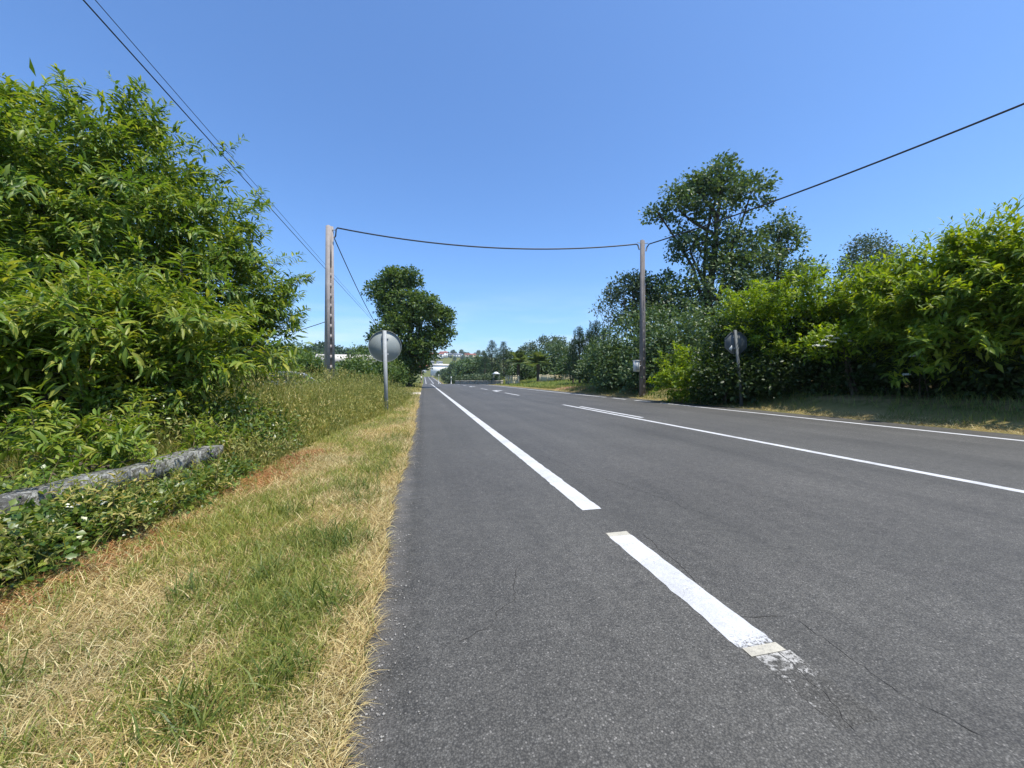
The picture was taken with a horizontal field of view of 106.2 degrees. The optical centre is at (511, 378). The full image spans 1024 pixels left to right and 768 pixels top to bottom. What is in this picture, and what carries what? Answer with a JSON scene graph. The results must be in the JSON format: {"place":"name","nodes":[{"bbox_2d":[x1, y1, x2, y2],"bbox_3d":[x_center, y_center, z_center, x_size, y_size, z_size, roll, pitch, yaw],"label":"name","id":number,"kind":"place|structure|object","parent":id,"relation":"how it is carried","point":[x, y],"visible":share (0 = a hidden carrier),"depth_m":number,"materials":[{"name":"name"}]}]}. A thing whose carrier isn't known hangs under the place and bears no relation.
{"place":"outdoors","nodes":[
{"label":"outdoors","id":0,"kind":"place"},
{"bbox_2d":[0,358,413,480],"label":"tall grass","id":1,"kind":"structure","parent":0,"point":[311,390],"depth_m":6.79,"materials":[{"name":"green plant"}]},
{"bbox_2d":[337,413,428,767],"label":"loose gravel","id":2,"kind":"structure","parent":0,"point":[383,713],"depth_m":1.47,"materials":[{"name":"grey gravel"}]},
{"bbox_2d":[393,383,422,409],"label":"verge grass","id":3,"kind":"structure","parent":0,"point":[412,391],"depth_m":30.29,"materials":[{"name":"green plant"}]},
{"bbox_2d":[0,355,1023,767],"bbox_3d":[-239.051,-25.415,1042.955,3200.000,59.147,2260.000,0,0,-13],"label":"ground","id":4,"kind":"structure","parent":0,"point":[856,411],"depth_m":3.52,"materials":[{"name":"plant"}]},
{"bbox_2d":[0,462,78,493],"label":"bramble patch","id":5,"kind":"object","parent":4,"relation":"on","point":[18,486],"visible":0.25,"depth_m":2.79,"materials":[{"name":"green plant"}]},
{"bbox_2d":[0,445,223,513],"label":"stone wall","id":6,"kind":"structure","parent":4,"relation":"on","point":[133,471],"depth_m":2.98,"materials":[{"name":"grey stone"}]},
{"bbox_2d":[0,425,226,511],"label":"wall creeper","id":7,"kind":"object","parent":6,"relation":"on","point":[34,476],"depth_m":3.22,"materials":[{"name":"green plant"}]},
{"bbox_2d":[0,391,260,483],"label":"chestnut sprout","id":8,"kind":"object","parent":4,"relation":"on","point":[115,443],"visible":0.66,"depth_m":3.39,"materials":[{"name":"green plant"}]},
{"bbox_2d":[0,452,265,596],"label":"bramble patch","id":9,"kind":"object","parent":4,"relation":"on","point":[83,516],"visible":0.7,"depth_m":2.25,"materials":[{"name":"green plant"}]},
{"bbox_2d":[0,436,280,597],"bbox_3d":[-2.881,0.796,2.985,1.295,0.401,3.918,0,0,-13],"label":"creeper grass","id":10,"kind":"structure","parent":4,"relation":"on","point":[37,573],"depth_m":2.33,"materials":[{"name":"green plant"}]},
{"bbox_2d":[0,431,282,598],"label":"weed tangle","id":11,"kind":"object","parent":4,"relation":"on","point":[144,514],"visible":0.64,"depth_m":2.37,"materials":[{"name":"green plant"}]},
{"bbox_2d":[0,224,305,460],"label":"chestnut sapling","id":12,"kind":"object","parent":4,"relation":"on","point":[83,335],"visible":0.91,"depth_m":4.49,"materials":[{"name":"green plant"}]},
{"bbox_2d":[0,59,324,390],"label":"chestnut tree","id":13,"kind":"object","parent":4,"relation":"on","point":[93,205],"visible":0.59,"depth_m":6.99,"materials":[{"name":"green plant"}]},
{"bbox_2d":[33,374,310,469],"bbox_3d":[-4.000,0.503,4.899,2.774,1.177,2.209,0,0,-13],"label":"vetch shrub","id":14,"kind":"object","parent":4,"relation":"on","point":[264,417],"visible":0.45,"depth_m":4.75,"materials":[{"name":"green plant"}]},
{"bbox_2d":[0,448,345,628],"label":"dead fern","id":15,"kind":"object","parent":4,"relation":"on","point":[162,542],"visible":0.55,"depth_m":2.20,"materials":[{"name":"plant"}]},
{"bbox_2d":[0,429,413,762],"bbox_3d":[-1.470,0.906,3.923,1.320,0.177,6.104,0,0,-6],"label":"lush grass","id":16,"kind":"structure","parent":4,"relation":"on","point":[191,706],"depth_m":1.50,"materials":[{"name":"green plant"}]},
{"bbox_2d":[0,402,418,767],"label":"green grass","id":17,"kind":"structure","parent":4,"relation":"on","point":[250,596],"depth_m":1.59,"materials":[{"name":"green plant"}]},
{"bbox_2d":[260,339,321,371],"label":"bush","id":18,"kind":"object","parent":4,"relation":"on","point":[301,350],"visible":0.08,"depth_m":26.86,"materials":[{"name":"green plant"}]},
{"bbox_2d":[265,371,320,387],"bbox_3d":[-11.777,0.350,20.993,4.166,1.460,1.770,0,0,-25],"label":"parked car","id":19,"kind":"object","parent":4,"relation":"on","point":[289,378],"visible":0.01,"depth_m":20.05,"materials":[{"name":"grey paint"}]},
{"bbox_2d":[277,348,342,378],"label":"bush","id":20,"kind":"object","parent":4,"relation":"on","point":[306,360],"visible":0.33,"depth_m":21.42,"materials":[{"name":"green plant"}]},
{"bbox_2d":[257,340,392,371],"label":"wood","id":21,"kind":"object","parent":4,"relation":"on","point":[320,345],"visible":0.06,"depth_m":180.98,"materials":[{"name":"green plant"}]},
{"bbox_2d":[324,225,334,382],"bbox_3d":[-8.342,-2.863,17.673,0.384,8.278,0.406,0,0,29],"label":"utility pole","id":22,"kind":"object","parent":4,"relation":"on","point":[329,348],"visible":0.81,"depth_m":17.60,"materials":[{"name":"concrete"}]},
{"bbox_2d":[334,238,379,329],"bbox_3d":[-12.630,-5.479,36.694,0.048,1.987,38.828,0,0,-13],"label":"overhead cable","id":23,"kind":"object","parent":22,"relation":"attached to","point":[353,280],"visible":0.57,"depth_m":22.33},
{"bbox_2d":[333,227,639,249],"bbox_3d":[-0.876,-6.623,18.590,14.775,0.692,0.111,0,0,-7],"label":"overhead cable","id":24,"kind":"object","parent":22,"relation":"attached to","point":[482,246],"visible":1,"depth_m":18.52,"materials":[{"name":"black rubber"}]},
{"bbox_2d":[315,354,374,377],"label":"farm building","id":25,"kind":"structure","parent":4,"relation":"on","point":[338,358],"depth_m":58.44,"materials":[{"name":"white paint"}]},
{"bbox_2d":[335,354,379,382],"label":"bush","id":26,"kind":"object","parent":4,"relation":"on","point":[357,367],"visible":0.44,"depth_m":27.66,"materials":[{"name":"green plant"}]},
{"bbox_2d":[345,342,399,383],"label":"bush","id":27,"kind":"object","parent":4,"relation":"on","point":[380,368],"visible":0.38,"depth_m":33.53,"materials":[{"name":"green plant"}]},
{"bbox_2d":[368,330,401,410],"bbox_3d":[-3.599,-0.039,10.901,0.900,2.636,0.080,0,0,-14],"label":"road sign","id":28,"kind":"object","parent":4,"relation":"on","point":[384,346],"visible":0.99,"depth_m":10.88,"materials":[{"name":"metal"}]},
{"bbox_2d":[375,358,413,387],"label":"bush","id":29,"kind":"object","parent":4,"relation":"on","point":[396,378],"visible":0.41,"depth_m":36.82,"materials":[{"name":"green plant"}]},
{"bbox_2d":[361,264,457,386],"bbox_3d":[-10.778,-5.434,40.497,10.221,13.464,7.485,0,0,-13],"label":"oak tree","id":30,"kind":"object","parent":4,"relation":"on","point":[401,305],"visible":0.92,"depth_m":39.62,"materials":[{"name":"green plant"}]},
{"bbox_2d":[430,364,448,375],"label":"white hall","id":31,"kind":"structure","parent":4,"relation":"on","point":[435,367],"depth_m":423.39,"materials":[{"name":"white paint"}]},
{"bbox_2d":[439,351,447,357],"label":"village house","id":32,"kind":"structure","parent":4,"relation":"on","point":[445,354],"depth_m":780.11,"materials":[{"name":"ceramic"}]},
{"bbox_2d":[441,372,448,381],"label":"hillside tree","id":33,"kind":"object","parent":4,"relation":"on","point":[443,376],"visible":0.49,"depth_m":240.93,"materials":[{"name":"green plant"}]},
{"bbox_2d":[444,373,454,383],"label":"hillside tree","id":34,"kind":"object","parent":4,"relation":"on","point":[449,380],"visible":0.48,"depth_m":192.99,"materials":[{"name":"green plant"}]},
{"bbox_2d":[446,361,458,376],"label":"hillside tree","id":35,"kind":"object","parent":4,"relation":"on","point":[453,364],"visible":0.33,"depth_m":228.57,"materials":[{"name":"green plant"}]},
{"bbox_2d":[453,353,461,357],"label":"village house","id":36,"kind":"structure","parent":4,"relation":"on","point":[457,355],"depth_m":796.24,"materials":[{"name":"stone"}]},
{"bbox_2d":[451,357,474,381],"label":"hillside tree","id":37,"kind":"object","parent":4,"relation":"on","point":[458,369],"visible":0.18,"depth_m":132.49,"materials":[{"name":"green plant"}]},
{"bbox_2d":[458,359,483,377],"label":"hillside tree","id":38,"kind":"object","parent":4,"relation":"on","point":[470,369],"visible":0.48,"depth_m":118.94,"materials":[{"name":"green plant"}]},
{"bbox_2d":[453,372,503,381],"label":"clipped hedge","id":39,"kind":"object","parent":4,"relation":"on","point":[487,377],"visible":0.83,"depth_m":67.13,"materials":[{"name":"green plant"}]},
{"bbox_2d":[470,354,486,365],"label":"hillside tree","id":40,"kind":"object","parent":4,"relation":"on","point":[476,357],"visible":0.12,"depth_m":177.04,"materials":[{"name":"green plant"}]},
{"bbox_2d":[455,380,502,384],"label":"stone wall","id":41,"kind":"structure","parent":4,"relation":"on","point":[486,382],"depth_m":66.37,"materials":[{"name":"grey stone"}]},
{"bbox_2d":[475,352,492,374],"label":"conifer tree","id":42,"kind":"object","parent":4,"relation":"on","point":[488,369],"visible":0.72,"depth_m":87.75,"materials":[{"name":"green plant"}]},
{"bbox_2d":[478,340,507,378],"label":"conifer tree","id":43,"kind":"object","parent":4,"relation":"on","point":[495,358],"visible":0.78,"depth_m":91.63,"materials":[{"name":"green plant"}]},
{"bbox_2d":[493,341,511,378],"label":"conifer tree","id":44,"kind":"object","parent":4,"relation":"on","point":[502,349],"visible":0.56,"depth_m":94.54,"materials":[{"name":"green plant"}]},
{"bbox_2d":[505,375,518,383],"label":"balustrade","id":45,"kind":"object","parent":4,"relation":"on","point":[510,381],"visible":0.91,"depth_m":57.13,"materials":[{"name":"beige concrete"}]},
{"bbox_2d":[507,350,534,382],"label":"tree","id":46,"kind":"object","parent":4,"relation":"on","point":[518,357],"visible":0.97,"depth_m":57.71,"materials":[{"name":"green plant"}]},
{"bbox_2d":[507,361,536,380],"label":"broadleaf tree","id":47,"kind":"object","parent":4,"relation":"on","point":[528,372],"visible":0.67,"depth_m":67.09,"materials":[{"name":"green plant"}]},
{"bbox_2d":[517,344,530,354],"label":"eucalyptus tree","id":48,"kind":"object","parent":4,"relation":"on","point":[522,348],"visible":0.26,"depth_m":129.74,"materials":[{"name":"green plant"}]},
{"bbox_2d":[524,340,538,356],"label":"eucalyptus tree","id":49,"kind":"object","parent":4,"relation":"on","point":[531,345],"visible":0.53,"depth_m":131.05,"materials":[{"name":"green plant"}]},
{"bbox_2d":[521,352,551,381],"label":"palm tree","id":50,"kind":"object","parent":4,"relation":"on","point":[539,357],"visible":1,"depth_m":55.75,"materials":[{"name":"green plant"}]},
{"bbox_2d":[522,347,554,376],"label":"broadleaf tree","id":51,"kind":"object","parent":4,"relation":"on","point":[543,366],"visible":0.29,"depth_m":71.43,"materials":[{"name":"green plant"}]},
{"bbox_2d":[534,334,551,351],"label":"eucalyptus tree","id":52,"kind":"object","parent":4,"relation":"on","point":[542,339],"visible":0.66,"depth_m":129.49,"materials":[{"name":"green plant"}]},
{"bbox_2d":[536,341,563,374],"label":"broadleaf tree","id":53,"kind":"object","parent":4,"relation":"on","point":[547,346],"visible":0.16,"depth_m":77.21,"materials":[{"name":"green plant"}]},
{"bbox_2d":[539,374,570,381],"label":"garden wall","id":54,"kind":"structure","parent":4,"relation":"on","point":[546,377],"depth_m":52.70,"materials":[{"name":"grey concrete"}]},
{"bbox_2d":[543,338,569,374],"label":"broadleaf tree","id":55,"kind":"object","parent":4,"relation":"on","point":[559,347],"visible":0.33,"depth_m":73.09,"materials":[{"name":"green plant"}]},
{"bbox_2d":[549,335,568,352],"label":"eucalyptus tree","id":56,"kind":"object","parent":4,"relation":"on","point":[556,339],"visible":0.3,"depth_m":127.30,"materials":[{"name":"green plant"}]},
{"bbox_2d":[550,356,576,379],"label":"broadleaf tree","id":57,"kind":"object","parent":4,"relation":"on","point":[562,366],"visible":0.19,"depth_m":51.33,"materials":[{"name":"green plant"}]},
{"bbox_2d":[560,339,582,382],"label":"young pine","id":58,"kind":"object","parent":4,"relation":"on","point":[568,358],"visible":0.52,"depth_m":41.87,"materials":[{"name":"green plant"}]},
{"bbox_2d":[565,325,588,382],"bbox_3d":[7.047,-2.421,39.970,3.013,6.267,3.005,0,0,-13],"label":"young pine","id":59,"kind":"object","parent":4,"relation":"on","point":[578,340],"visible":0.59,"depth_m":39.87,"materials":[{"name":"green plant"}]},
{"bbox_2d":[575,330,592,375],"bbox_3d":[7.962,-2.254,38.892,2.910,5.742,2.880,0,0,-44],"label":"young pine","id":60,"kind":"object","parent":4,"relation":"on","point":[583,340],"visible":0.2,"depth_m":38.96,"materials":[{"name":"green plant"}]},
{"bbox_2d":[572,350,605,385],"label":"bush","id":61,"kind":"object","parent":4,"relation":"on","point":[585,377],"visible":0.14,"depth_m":32.74,"materials":[{"name":"green plant"}]},
{"bbox_2d":[585,319,602,353],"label":"young pine","id":62,"kind":"object","parent":4,"relation":"on","point":[595,328],"visible":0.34,"depth_m":35.93,"materials":[{"name":"green plant"}]},
{"bbox_2d":[576,339,628,388],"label":"bush","id":63,"kind":"object","parent":4,"relation":"on","point":[584,366],"visible":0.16,"depth_m":25.59,"materials":[{"name":"green plant"}]},
{"bbox_2d":[596,326,614,356],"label":"young pine","id":64,"kind":"object","parent":4,"relation":"on","point":[602,335],"visible":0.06,"depth_m":33.99,"materials":[{"name":"green plant"}]},
{"bbox_2d":[588,294,632,338],"bbox_3d":[7.499,-2.925,28.925,3.372,7.147,2.735,0,0,-13],"label":"young tree","id":65,"kind":"object","parent":4,"relation":"on","point":[602,309],"visible":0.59,"depth_m":28.91,"materials":[{"name":"green plant"}]},
{"bbox_2d":[583,344,638,391],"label":"bush","id":66,"kind":"object","parent":4,"relation":"on","point":[605,370],"visible":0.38,"depth_m":23.41,"materials":[{"name":"green plant"}]},
{"bbox_2d":[576,302,671,384],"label":"bush","id":67,"kind":"object","parent":4,"relation":"on","point":[633,323],"visible":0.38,"depth_m":24.18,"materials":[{"name":"green plant"}]},
{"bbox_2d":[599,268,680,341],"bbox_3d":[9.040,-3.594,26.545,5.668,8.245,4.320,0,0,43],"label":"oak tree","id":68,"kind":"object","parent":4,"relation":"on","point":[633,285],"visible":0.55,"depth_m":26.47,"materials":[{"name":"green plant"}]},
{"bbox_2d":[637,240,647,396],"bbox_3d":[6.611,-2.843,19.499,0.547,8.299,0.272,0,0,-27],"label":"utility pole","id":69,"kind":"object","parent":4,"relation":"on","point":[642,359],"visible":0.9,"depth_m":19.43,"materials":[{"name":"concrete"}]},
{"bbox_2d":[632,360,640,371],"bbox_3d":[6.313,-0.623,19.354,0.420,0.570,0.240,0,0,-13],"label":"meter box","id":70,"kind":"object","parent":69,"relation":"attached to","point":[636,365],"visible":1,"depth_m":19.26,"materials":[{"name":"metal"}]},
{"bbox_2d":[645,103,1023,250],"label":"overhead cable","id":71,"kind":"object","parent":69,"relation":"attached to","point":[977,122],"visible":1,"depth_m":13.11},
{"bbox_2d":[612,340,692,393],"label":"bush","id":72,"kind":"object","parent":4,"relation":"on","point":[654,369],"visible":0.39,"depth_m":20.35,"materials":[{"name":"green plant"}]},
{"bbox_2d":[616,299,715,380],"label":"bush","id":73,"kind":"object","parent":4,"relation":"on","point":[648,327],"visible":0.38,"depth_m":21.54,"materials":[{"name":"green plant"}]},
{"bbox_2d":[646,341,734,403],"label":"hedge shrub","id":74,"kind":"object","parent":4,"relation":"on","point":[667,376],"visible":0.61,"depth_m":15.70,"materials":[{"name":"green plant"}]},
{"bbox_2d":[645,299,744,378],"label":"bush","id":75,"kind":"object","parent":4,"relation":"on","point":[679,338],"visible":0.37,"depth_m":20.02,"materials":[{"name":"green plant"}]},
{"bbox_2d":[638,148,784,343],"bbox_3d":[13.481,-7.526,25.735,9.764,15.278,6.902,0,0,-13],"label":"oak tree","id":76,"kind":"object","parent":4,"relation":"on","point":[701,188],"visible":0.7,"depth_m":25.35,"materials":[{"name":"green plant"}]},
{"bbox_2d":[684,309,766,406],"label":"hedge shrub","id":77,"kind":"object","parent":4,"relation":"on","point":[714,388],"visible":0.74,"depth_m":14.03,"materials":[{"name":"green plant"}]},
{"bbox_2d":[725,330,746,406],"bbox_3d":[7.696,-0.201,13.216,0.740,2.915,0.074,0,0,1],"label":"road sign","id":78,"kind":"object","parent":4,"relation":"on","point":[736,340],"visible":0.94,"depth_m":13.23,"materials":[{"name":"metal"}]},
{"bbox_2d":[698,279,813,385],"bbox_3d":[9.334,-1.656,14.936,3.946,4.626,3.450,0,0,-13],"label":"hedge shrub","id":79,"kind":"object","parent":4,"relation":"on","point":[750,312],"visible":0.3,"depth_m":14.43,"materials":[{"name":"green plant"}]},
{"bbox_2d":[715,314,809,404],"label":"hedge shrub","id":80,"kind":"object","parent":4,"relation":"on","point":[756,391],"visible":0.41,"depth_m":13.06,"materials":[{"name":"green plant"}]},
{"bbox_2d":[524,387,1023,433],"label":"verge straw","id":81,"kind":"object","parent":4,"relation":"on","point":[872,418],"visible":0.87,"depth_m":9.42,"materials":[{"name":"beige plant"}]},
{"bbox_2d":[738,206,829,318],"bbox_3d":[18.895,-6.059,26.857,6.474,11.849,4.797,0,0,-13],"label":"oak tree","id":82,"kind":"object","parent":4,"relation":"on","point":[787,232],"visible":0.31,"depth_m":26.52,"materials":[{"name":"green plant"}]},
{"bbox_2d":[746,307,843,397],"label":"hedge shrub","id":83,"kind":"object","parent":4,"relation":"on","point":[784,361],"visible":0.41,"depth_m":12.53,"materials":[{"name":"green plant"}]},
{"bbox_2d":[739,258,860,391],"bbox_3d":[9.926,-1.642,13.087,3.715,4.561,3.717,0,0,-13],"label":"hedge shrub","id":84,"kind":"object","parent":4,"relation":"on","point":[804,283],"visible":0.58,"depth_m":12.85,"materials":[{"name":"green plant"}]},
{"bbox_2d":[770,295,886,396],"bbox_3d":[10.299,-0.918,12.476,3.627,3.881,3.595,0,0,-13],"label":"hedge shrub","id":85,"kind":"object","parent":4,"relation":"on","point":[841,380],"visible":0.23,"depth_m":12.07,"materials":[{"name":"green plant"}]},
{"bbox_2d":[783,254,894,362],"bbox_3d":[11.099,-1.714,12.333,3.603,4.611,3.986,0,0,-13],"label":"hedge shrub","id":86,"kind":"object","parent":4,"relation":"on","point":[836,305],"visible":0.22,"depth_m":12.20,"materials":[{"name":"green plant"}]},
{"bbox_2d":[786,315,895,394],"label":"elder shrub","id":87,"kind":"object","parent":4,"relation":"on","point":[829,344],"visible":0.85,"depth_m":11.29,"materials":[{"name":"green plant"}]},
{"bbox_2d":[793,286,929,395],"bbox_3d":[10.811,-1.078,12.168,3.255,3.940,3.712,0,0,28],"label":"hedge shrub","id":88,"kind":"object","parent":4,"relation":"on","point":[860,372],"visible":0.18,"depth_m":11.42,"materials":[{"name":"green plant"}]},
{"bbox_2d":[826,228,909,284],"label":"eucalyptus tree","id":89,"kind":"object","parent":4,"relation":"on","point":[864,252],"visible":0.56,"depth_m":59.18,"materials":[{"name":"green plant"}]},
{"bbox_2d":[821,282,955,395],"bbox_3d":[11.335,-1.043,11.553,3.362,4.248,3.995,0,0,32],"label":"hedge shrub","id":90,"kind":"object","parent":4,"relation":"on","point":[870,379],"visible":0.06,"depth_m":10.90,"materials":[{"name":"green plant"}]},
{"bbox_2d":[834,223,982,390],"bbox_3d":[11.241,-1.796,10.732,3.994,4.691,4.986,0,0,9],"label":"chestnut tree","id":91,"kind":"object","parent":4,"relation":"on","point":[870,282],"visible":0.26,"depth_m":10.45,"materials":[{"name":"green plant"}]},
{"bbox_2d":[891,349,945,396],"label":"elder shrub","id":92,"kind":"object","parent":4,"relation":"on","point":[918,363],"visible":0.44,"depth_m":9.94,"materials":[{"name":"green plant"}]},
{"bbox_2d":[844,320,1016,395],"bbox_3d":[11.794,-1.237,10.937,3.618,4.307,4.125,0,0,40],"label":"hedge shrub","id":93,"kind":"object","parent":4,"relation":"on","point":[879,370],"visible":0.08,"depth_m":10.58,"materials":[{"name":"green plant"}]},
{"bbox_2d":[846,194,1023,394],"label":"chestnut tree","id":94,"kind":"object","parent":4,"relation":"on","point":[978,300],"visible":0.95,"depth_m":8.61,"materials":[{"name":"green plant"}]},
{"bbox_2d":[875,339,1020,397],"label":"hedge shrub","id":95,"kind":"object","parent":4,"relation":"on","point":[949,388],"visible":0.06,"depth_m":9.60,"materials":[{"name":"green plant"}]},
{"bbox_2d":[902,323,1023,398],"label":"hedge shrub","id":96,"kind":"object","parent":4,"relation":"on","point":[989,390],"visible":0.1,"depth_m":8.95,"materials":[{"name":"green plant"}]},
{"bbox_2d":[934,237,1023,399],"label":"hedge shrub","id":97,"kind":"object","parent":4,"relation":"on","point":[1007,371],"visible":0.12,"depth_m":8.56,"materials":[{"name":"green plant"}]},
{"bbox_2d":[958,324,1023,400],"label":"hedge shrub","id":98,"kind":"object","parent":4,"relation":"on","point":[1005,390],"visible":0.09,"depth_m":8.60,"materials":[{"name":"green plant"}]},
{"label":"utility pole","id":99,"kind":"object","parent":4,"relation":"on","visible":0},
{"bbox_2d":[83,0,374,322],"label":"overhead cable","id":100,"kind":"object","parent":99,"relation":"attached to","point":[186,114],"visible":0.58,"depth_m":6.96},
{"bbox_2d":[95,0,374,320],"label":"overhead cable","id":101,"kind":"object","parent":99,"relation":"attached to","point":[196,116],"visible":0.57,"depth_m":7.20,"materials":[{"name":"black rubber"}]},
{"bbox_2d":[0,0,1023,357],"label":"sky","id":102,"kind":"structure","parent":0,"point":[485,123],"materials":[{"name":"blue"}]},
{"bbox_2d":[496,378,621,390],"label":"verge grass","id":103,"kind":"structure","parent":0,"point":[522,382],"depth_m":45.75,"materials":[{"name":"green plant"}]},
{"bbox_2d":[340,377,1023,767],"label":"road","id":104,"kind":"structure","parent":0,"point":[620,583],"depth_m":1.80,"materials":[{"name":"grey asphalt"}]},
{"bbox_2d":[526,383,1023,425],"bbox_3d":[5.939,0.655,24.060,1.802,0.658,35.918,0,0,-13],"label":"verge grass","id":105,"kind":"structure","parent":0,"point":[801,400],"depth_m":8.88,"materials":[{"name":"green plant"}]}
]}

